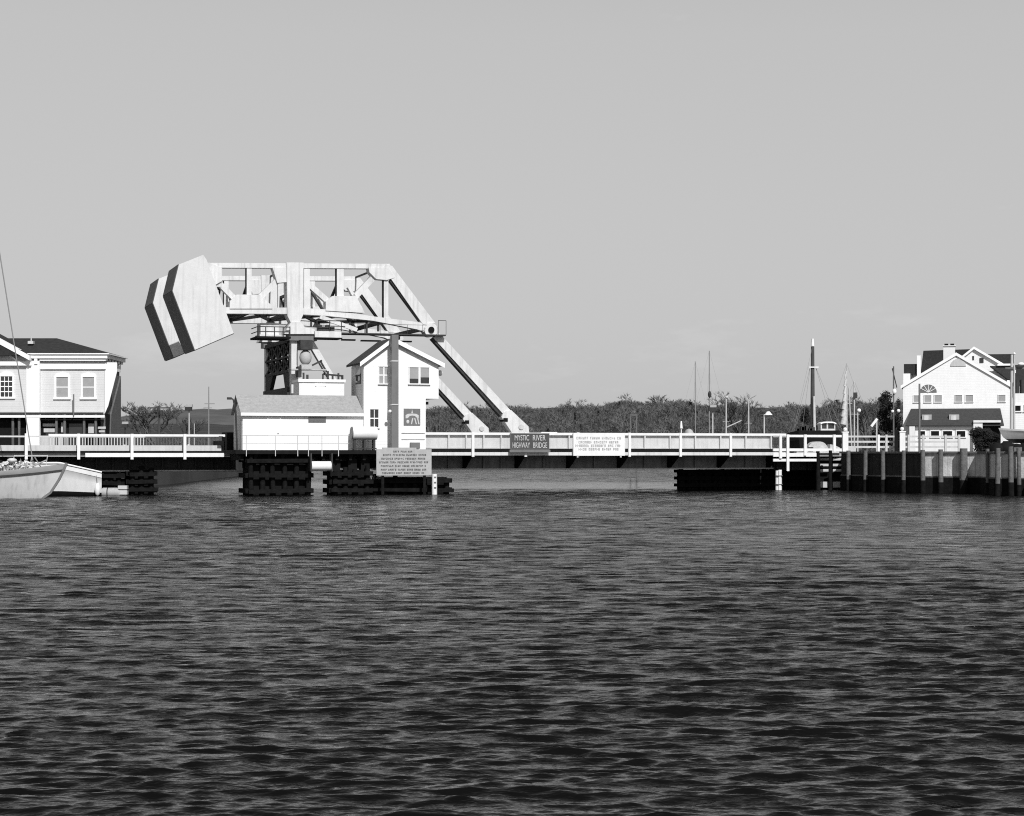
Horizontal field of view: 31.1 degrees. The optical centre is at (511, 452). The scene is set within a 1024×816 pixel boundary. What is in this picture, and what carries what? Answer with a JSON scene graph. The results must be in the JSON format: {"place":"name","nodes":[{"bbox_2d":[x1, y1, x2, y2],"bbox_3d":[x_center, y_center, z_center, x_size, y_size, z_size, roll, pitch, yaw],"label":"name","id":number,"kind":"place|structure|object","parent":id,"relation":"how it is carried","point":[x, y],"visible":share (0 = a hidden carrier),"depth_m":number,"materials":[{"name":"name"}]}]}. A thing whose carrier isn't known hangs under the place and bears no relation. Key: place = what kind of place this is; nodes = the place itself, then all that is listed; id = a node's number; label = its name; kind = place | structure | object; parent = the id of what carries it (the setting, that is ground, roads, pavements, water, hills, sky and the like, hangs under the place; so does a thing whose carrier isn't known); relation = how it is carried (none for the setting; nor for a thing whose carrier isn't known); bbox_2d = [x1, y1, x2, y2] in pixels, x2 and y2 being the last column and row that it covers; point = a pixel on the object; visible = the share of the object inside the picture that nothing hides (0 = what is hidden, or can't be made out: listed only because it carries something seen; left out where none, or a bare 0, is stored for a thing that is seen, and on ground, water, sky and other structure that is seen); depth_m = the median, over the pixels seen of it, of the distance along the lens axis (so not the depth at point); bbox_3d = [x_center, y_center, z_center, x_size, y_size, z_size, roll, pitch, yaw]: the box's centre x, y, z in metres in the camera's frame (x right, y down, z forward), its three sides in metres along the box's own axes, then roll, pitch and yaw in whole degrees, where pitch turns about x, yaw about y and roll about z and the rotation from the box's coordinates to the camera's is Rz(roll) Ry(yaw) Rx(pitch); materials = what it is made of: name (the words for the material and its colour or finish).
{"place":"outdoors","nodes":[
{"label":"outdoors","id":0,"kind":"place"},
{"bbox_2d":[88,460,242,484],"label":"ground","id":1,"kind":"structure","parent":0,"point":[163,478],"depth_m":151.86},
{"bbox_2d":[0,334,127,444],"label":"shop house","id":2,"kind":"structure","parent":1,"relation":"on","point":[68,387],"depth_m":120.98,"materials":[{"name":"white wood"}]},
{"bbox_2d":[0,372,14,398],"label":"window","id":3,"kind":"structure","parent":2,"relation":"in","point":[7,379],"depth_m":120.71,"materials":[{"name":"clear glass"}]},
{"bbox_2d":[53,373,70,398],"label":"window","id":4,"kind":"structure","parent":2,"relation":"in","point":[61,381],"depth_m":120.98,"materials":[{"name":"white wood"}]},
{"bbox_2d":[69,424,82,444],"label":"shop window","id":5,"kind":"structure","parent":2,"relation":"in","point":[73,428],"depth_m":121.30,"materials":[{"name":"black glass"}]},
{"bbox_2d":[80,373,96,398],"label":"window","id":6,"kind":"structure","parent":2,"relation":"in","point":[88,380],"depth_m":120.98,"materials":[{"name":"white wood"}]},
{"bbox_2d":[121,422,128,444],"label":"street lamp","id":7,"kind":"object","parent":1,"relation":"on","point":[124,425],"visible":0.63,"depth_m":139.85,"materials":[{"name":"metal"}]},
{"bbox_2d":[121,401,184,444],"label":"bare tree","id":8,"kind":"object","parent":1,"relation":"on","point":[143,412],"visible":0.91,"depth_m":184.91,"materials":[{"name":"plant"}]},
{"bbox_2d":[148,406,169,444],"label":"wooden pole","id":9,"kind":"object","parent":1,"relation":"on","point":[160,412],"visible":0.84,"depth_m":149.92,"materials":[{"name":"wood"}]},
{"bbox_2d":[150,413,207,444],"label":"bare tree","id":10,"kind":"object","parent":1,"relation":"on","point":[183,420],"visible":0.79,"depth_m":190.41,"materials":[{"name":"grey plant"}]},
{"bbox_2d":[204,387,214,444],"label":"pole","id":11,"kind":"object","parent":1,"relation":"on","point":[208,403],"visible":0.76,"depth_m":174.96,"materials":[{"name":"grey metal"}]},
{"bbox_2d":[185,404,192,444],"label":"street lamp","id":12,"kind":"object","parent":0,"point":[188,407],"visible":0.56,"depth_m":133.96,"materials":[{"name":"white metal"}]},
{"bbox_2d":[121,408,890,452],"bbox_3d":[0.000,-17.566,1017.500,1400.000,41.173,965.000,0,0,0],"label":"hills","id":13,"kind":"structure","parent":0,"point":[213,429],"depth_m":806.17,"materials":[{"name":"grey plant"}]},
{"bbox_2d":[121,392,902,451],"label":"woods","id":14,"kind":"object","parent":13,"relation":"on","point":[622,409],"visible":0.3,"depth_m":744.05,"materials":[{"name":"plant"}]},
{"bbox_2d":[0,468,1023,815],"bbox_3d":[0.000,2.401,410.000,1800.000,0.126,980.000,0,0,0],"label":"water","id":15,"kind":"structure","parent":0,"point":[556,642],"depth_m":22.21,"materials":[{"name":"black liquid"}]},
{"bbox_2d":[0,254,67,498],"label":"sailing boat","id":16,"kind":"object","parent":15,"relation":"on","point":[20,479],"visible":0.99,"depth_m":96.09,"materials":[{"name":"metal"}]},
{"bbox_2d":[9,462,101,496],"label":"moored boat","id":17,"kind":"object","parent":15,"relation":"on","point":[76,481],"visible":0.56,"depth_m":100.83,"materials":[{"name":"white plastic"}]},
{"bbox_2d":[95,476,99,495],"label":"boat fender","id":18,"kind":"object","parent":17,"relation":"hanging from","point":[97,489],"visible":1,"depth_m":100.85,"materials":[{"name":"white paint"}]},
{"bbox_2d":[102,487,119,495],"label":"float drum","id":19,"kind":"object","parent":15,"relation":"on","point":[111,491],"visible":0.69,"depth_m":103.25,"materials":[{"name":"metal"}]},
{"bbox_2d":[101,472,124,487],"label":"bridge pier","id":20,"kind":"structure","parent":15,"relation":"in","point":[111,480],"depth_m":105.13,"materials":[{"name":"black wood"}]},
{"bbox_2d":[0,432,242,471],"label":"approach span","id":21,"kind":"object","parent":20,"relation":"on","point":[184,457],"visible":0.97,"depth_m":105.89,"materials":[{"name":"concrete"}]},
{"bbox_2d":[118,485,128,494],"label":"light block","id":22,"kind":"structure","parent":15,"relation":"on","point":[123,489],"depth_m":103.30,"materials":[{"name":"grey paint"}]},
{"bbox_2d":[120,466,157,494],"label":"bridge pier","id":23,"kind":"structure","parent":15,"relation":"in","point":[141,481],"depth_m":105.68,"materials":[{"name":"black wood"}]},
{"bbox_2d":[239,454,313,495],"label":"bridge pier","id":24,"kind":"structure","parent":15,"relation":"in","point":[290,475],"depth_m":103.63,"materials":[{"name":"black wood"}]},
{"bbox_2d":[224,435,375,489],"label":"pier platform","id":25,"kind":"structure","parent":15,"relation":"in","point":[354,459],"depth_m":104.32,"materials":[{"name":"black metal"}]},
{"bbox_2d":[227,397,237,449],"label":"davit lamp","id":26,"kind":"object","parent":25,"relation":"on","point":[229,398],"visible":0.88,"depth_m":103.96,"materials":[{"name":"metal"}]},
{"bbox_2d":[231,379,363,449],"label":"machinery house","id":27,"kind":"structure","parent":25,"relation":"on","point":[317,407],"depth_m":104.96,"materials":[{"name":"grey concrete"}]},
{"bbox_2d":[267,417,280,449],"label":"door","id":28,"kind":"structure","parent":27,"relation":"in","point":[273,424],"depth_m":104.14,"materials":[{"name":"metal"}]},
{"bbox_2d":[308,453,332,470],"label":"white drum","id":29,"kind":"object","parent":25,"relation":"hanging from","point":[320,465],"visible":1,"depth_m":103.52,"materials":[{"name":"paint"}]},
{"bbox_2d":[350,427,377,449],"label":"fuel tank","id":30,"kind":"object","parent":25,"relation":"on","point":[363,434],"visible":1,"depth_m":104.91,"materials":[{"name":"white metal"}]},
{"bbox_2d":[388,335,398,447],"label":"steel post","id":31,"kind":"object","parent":25,"relation":"on","point":[393,411],"visible":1,"depth_m":105.42,"materials":[{"name":"grey metal"}]},
{"bbox_2d":[346,339,444,449],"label":"control house","id":32,"kind":"structure","parent":25,"relation":"on","point":[420,372],"depth_m":106.50,"materials":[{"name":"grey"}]},
{"bbox_2d":[355,367,360,384],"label":"side window","id":33,"kind":"structure","parent":32,"relation":"in","point":[357,370],"depth_m":106.82,"materials":[{"name":"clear glass"}]},
{"bbox_2d":[369,408,379,427],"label":"window","id":34,"kind":"structure","parent":32,"relation":"in","point":[373,412],"depth_m":105.91,"materials":[{"name":"clear glass"}]},
{"bbox_2d":[378,366,383,384],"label":"window","id":35,"kind":"structure","parent":32,"relation":"in","point":[380,368],"depth_m":106.04,"materials":[{"name":"white glass"}]},
{"bbox_2d":[383,366,389,384],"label":"window","id":36,"kind":"structure","parent":32,"relation":"in","point":[386,368],"depth_m":106.14,"materials":[{"name":"white glass"}]},
{"bbox_2d":[408,366,419,384],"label":"window","id":37,"kind":"structure","parent":32,"relation":"in","point":[410,381],"depth_m":106.61,"materials":[{"name":"clear glass"}]},
{"bbox_2d":[419,366,430,384],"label":"window","id":38,"kind":"structure","parent":32,"relation":"in","point":[423,380],"depth_m":106.84,"materials":[{"name":"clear glass"}]},
{"bbox_2d":[145,255,785,469],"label":"bascule bridge","id":39,"kind":"structure","parent":25,"relation":"on","point":[187,310],"depth_m":112.40,"materials":[{"name":"white paint"}]},
{"bbox_2d":[509,433,549,451],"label":"bridge sign","id":40,"kind":"object","parent":39,"relation":"attached to","point":[529,442],"visible":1,"depth_m":111.77,"materials":[{"name":"grey metal"}]},
{"bbox_2d":[573,433,624,456],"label":"notice board","id":41,"kind":"object","parent":39,"relation":"attached to","point":[598,444],"visible":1,"depth_m":113.16,"materials":[{"name":"white paint"}]},
{"bbox_2d":[323,465,373,494],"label":"bridge pier","id":42,"kind":"structure","parent":15,"relation":"in","point":[344,481],"depth_m":104.76,"materials":[{"name":"black wood"}]},
{"bbox_2d":[376,448,431,494],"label":"notice board","id":43,"kind":"object","parent":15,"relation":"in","point":[402,461],"visible":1,"depth_m":105.31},
{"bbox_2d":[369,474,453,493],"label":"bridge pier","id":44,"kind":"structure","parent":15,"relation":"in","point":[395,484],"depth_m":106.48,"materials":[{"name":"black wood"}]},
{"bbox_2d":[432,474,436,494],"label":"marker pile","id":45,"kind":"object","parent":15,"relation":"in","point":[434,484],"visible":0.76,"depth_m":105.59,"materials":[{"name":"white paint"}]},
{"bbox_2d":[630,414,636,479],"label":"ladder frame","id":46,"kind":"object","parent":15,"relation":"in","point":[630,432],"visible":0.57,"depth_m":160.00,"materials":[{"name":"grey metal"}]},
{"bbox_2d":[688,361,711,432],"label":"moored yacht","id":47,"kind":"object","parent":15,"relation":"on","point":[695,399],"visible":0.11,"depth_m":304.94,"materials":[{"name":"metal"}]},
{"bbox_2d":[693,351,724,432],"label":"moored yacht","id":48,"kind":"object","parent":15,"relation":"on","point":[709,394],"visible":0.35,"depth_m":309.92,"materials":[{"name":"metal"}]},
{"bbox_2d":[716,396,740,432],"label":"moored yacht","id":49,"kind":"object","parent":15,"relation":"on","point":[726,418],"visible":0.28,"depth_m":299.93,"materials":[{"name":"metal"}]},
{"bbox_2d":[674,469,814,489],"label":"timber fender","id":50,"kind":"object","parent":15,"relation":"in","point":[688,479],"visible":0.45,"depth_m":120.50,"materials":[{"name":"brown wood"}]},
{"bbox_2d":[736,399,759,432],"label":"moored yacht","id":51,"kind":"object","parent":15,"relation":"on","point":[748,417],"visible":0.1,"depth_m":301.90,"materials":[{"name":"metal"}]},
{"bbox_2d":[775,470,782,489],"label":"marker pile","id":52,"kind":"object","parent":15,"relation":"in","point":[778,479],"visible":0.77,"depth_m":117.61,"materials":[{"name":"white paint"}]},
{"bbox_2d":[788,339,841,452],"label":"schooner","id":53,"kind":"object","parent":15,"relation":"on","point":[826,428],"visible":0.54,"depth_m":149.24,"materials":[{"name":"metal"}]},
{"bbox_2d":[794,442,855,452],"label":"launch","id":54,"kind":"object","parent":15,"relation":"on","point":[816,445],"visible":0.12,"depth_m":133.30,"materials":[{"name":"metal"}]},
{"bbox_2d":[833,363,875,448],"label":"moored yacht","id":55,"kind":"object","parent":15,"relation":"on","point":[844,416],"visible":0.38,"depth_m":169.88,"materials":[{"name":"metal"}]},
{"bbox_2d":[835,381,881,449],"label":"moored yacht","id":56,"kind":"object","parent":15,"relation":"on","point":[854,396],"visible":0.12,"depth_m":171.94,"materials":[{"name":"metal"}]},
{"bbox_2d":[815,446,1023,495],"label":"wharf wall","id":57,"kind":"structure","parent":15,"relation":"in","point":[997,472],"depth_m":109.23,"materials":[{"name":"grey wood"}]},
{"bbox_2d":[772,434,841,470],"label":"approach span","id":58,"kind":"object","parent":57,"relation":"on","point":[788,461],"visible":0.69,"depth_m":118.03,"materials":[{"name":"concrete"}]},
{"bbox_2d":[708,405,715,432],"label":"street lamp","id":59,"kind":"object","parent":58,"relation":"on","point":[712,408],"visible":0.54,"depth_m":130.85,"materials":[{"name":"white metal"}]},
{"bbox_2d":[763,411,771,432],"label":"street lamp","id":60,"kind":"object","parent":58,"relation":"on","point":[768,413],"visible":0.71,"depth_m":130.96,"materials":[{"name":"white metal"}]},
{"bbox_2d":[0,0,1023,416],"label":"sky","id":61,"kind":"structure","parent":0,"point":[594,200],"materials":[{"name":"grey"}]},
{"bbox_2d":[700,391,766,432],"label":"bare tree","id":62,"kind":"object","parent":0,"point":[733,411],"visible":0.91,"depth_m":419.30,"materials":[{"name":"plant"}]},
{"bbox_2d":[799,406,809,424],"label":"evergreen tree","id":63,"kind":"object","parent":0,"point":[805,415],"visible":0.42,"depth_m":329.77,"materials":[{"name":"plant"}]},
{"bbox_2d":[901,344,1009,450],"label":"gabled house","id":64,"kind":"structure","parent":0,"point":[961,396],"depth_m":181.50,"materials":[{"name":"white wood"}]},
{"bbox_2d":[913,395,920,402],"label":"window","id":65,"kind":"structure","parent":64,"relation":"in","point":[915,397],"depth_m":182.86,"materials":[{"name":"grey glass"}]},
{"bbox_2d":[921,430,925,437],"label":"window","id":66,"kind":"structure","parent":64,"relation":"in","point":[923,432],"depth_m":180.59,"materials":[{"name":"black metal"}]},
{"bbox_2d":[924,395,931,402],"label":"window","id":67,"kind":"structure","parent":64,"relation":"in","point":[927,398],"depth_m":182.59,"materials":[{"name":"grey glass"}]},
{"bbox_2d":[930,430,939,437],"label":"window","id":68,"kind":"structure","parent":64,"relation":"in","point":[932,432],"depth_m":180.37,"materials":[{"name":"black metal"}]},
{"bbox_2d":[934,395,941,402],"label":"window","id":69,"kind":"structure","parent":64,"relation":"in","point":[937,398],"depth_m":182.37,"materials":[{"name":"grey glass"}]},
{"bbox_2d":[942,430,952,437],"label":"window","id":70,"kind":"structure","parent":64,"relation":"in","point":[944,432],"depth_m":180.07,"materials":[{"name":"black metal"}]},
{"bbox_2d":[955,395,962,401],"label":"window","id":71,"kind":"structure","parent":64,"relation":"in","point":[958,398],"depth_m":181.88,"materials":[{"name":"grey glass"}]},
{"bbox_2d":[955,430,965,437],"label":"window","id":72,"kind":"structure","parent":64,"relation":"in","point":[962,433],"depth_m":179.80,"materials":[{"name":"black metal"}]},
{"bbox_2d":[965,395,972,401],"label":"window","id":73,"kind":"structure","parent":64,"relation":"in","point":[968,398],"depth_m":181.65,"materials":[{"name":"grey glass"}]},
{"bbox_2d":[998,394,1005,401],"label":"window","id":74,"kind":"structure","parent":64,"relation":"in","point":[1001,397],"depth_m":180.90,"materials":[{"name":"grey glass"}]},
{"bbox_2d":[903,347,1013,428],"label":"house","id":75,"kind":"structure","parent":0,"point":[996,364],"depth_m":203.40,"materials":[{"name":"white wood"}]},
{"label":"pavement","id":76,"kind":"structure","parent":0,"visible":0},
{"bbox_2d":[841,427,848,450],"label":"gate post","id":77,"kind":"object","parent":76,"relation":"on","point":[844,441],"visible":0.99,"depth_m":120.60,"materials":[{"name":"white paint"}]},
{"bbox_2d":[857,409,860,450],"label":"street lamp","id":78,"kind":"object","parent":76,"relation":"on","point":[858,410],"visible":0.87,"depth_m":139.96,"materials":[{"name":"white metal"}]},
{"bbox_2d":[837,397,896,450],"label":"bare tree","id":79,"kind":"object","parent":76,"relation":"on","point":[864,411],"visible":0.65,"depth_m":299.78,"materials":[{"name":"grey plant"}]},
{"bbox_2d":[870,418,877,450],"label":"crane arm","id":80,"kind":"object","parent":76,"relation":"on","point":[874,422],"visible":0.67,"depth_m":139.95},
{"bbox_2d":[868,390,901,445],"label":"evergreen tree","id":81,"kind":"object","parent":76,"relation":"on","point":[884,399],"visible":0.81,"depth_m":214.65,"materials":[{"name":"black plant"}]},
{"bbox_2d":[891,366,899,450],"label":"signal mast","id":82,"kind":"object","parent":76,"relation":"on","point":[894,391],"visible":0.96,"depth_m":139.94,"materials":[{"name":"metal"}]},
{"bbox_2d":[891,397,902,443],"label":"evergreen tree","id":83,"kind":"object","parent":76,"relation":"on","point":[897,421],"visible":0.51,"depth_m":199.94,"materials":[{"name":"black plant"}]},
{"bbox_2d":[894,427,905,450],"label":"gate post","id":84,"kind":"object","parent":76,"relation":"on","point":[899,440],"visible":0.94,"depth_m":120.74,"materials":[{"name":"white paint"}]},
{"bbox_2d":[848,435,959,450],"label":"rail fence","id":85,"kind":"object","parent":76,"relation":"on","point":[908,442],"visible":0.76,"depth_m":121.48,"materials":[{"name":"white paint"}]},
{"bbox_2d":[917,384,920,450],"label":"wooden pole","id":86,"kind":"object","parent":76,"relation":"on","point":[919,432],"visible":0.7,"depth_m":119.47,"materials":[{"name":"grey paint"}]},
{"bbox_2d":[968,426,999,450],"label":"evergreen shrub","id":87,"kind":"object","parent":76,"relation":"on","point":[982,439],"visible":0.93,"depth_m":112.84,"materials":[{"name":"plant"}]},
{"bbox_2d":[989,441,1023,450],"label":"tarped gear","id":88,"kind":"object","parent":76,"relation":"on","point":[1002,446],"visible":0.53,"depth_m":110.27,"materials":[{"name":"black fabric"}]},
{"bbox_2d":[999,428,1023,443],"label":"skiff","id":89,"kind":"object","parent":76,"relation":"on","point":[1014,435],"visible":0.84,"depth_m":111.80,"materials":[{"name":"metal"}]},
{"bbox_2d":[1005,355,1023,428],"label":"utility pole","id":90,"kind":"object","parent":76,"relation":"on","point":[1019,386],"visible":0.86,"depth_m":125.89,"materials":[{"name":"wood"}]},
{"bbox_2d":[1013,352,1015,443],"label":"flag pole","id":91,"kind":"object","parent":76,"relation":"on","point":[1014,353],"visible":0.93,"depth_m":117.95,"materials":[{"name":"white metal"}]},
{"bbox_2d":[1015,365,1023,443],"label":"cottage","id":92,"kind":"structure","parent":76,"relation":"on","point":[1019,407],"depth_m":150.31,"materials":[{"name":"white wood"}]},
{"bbox_2d":[1015,405,1021,411],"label":"window","id":93,"kind":"structure","parent":92,"relation":"in","point":[1018,408],"depth_m":150.27,"materials":[{"name":"black metal"}]}
]}

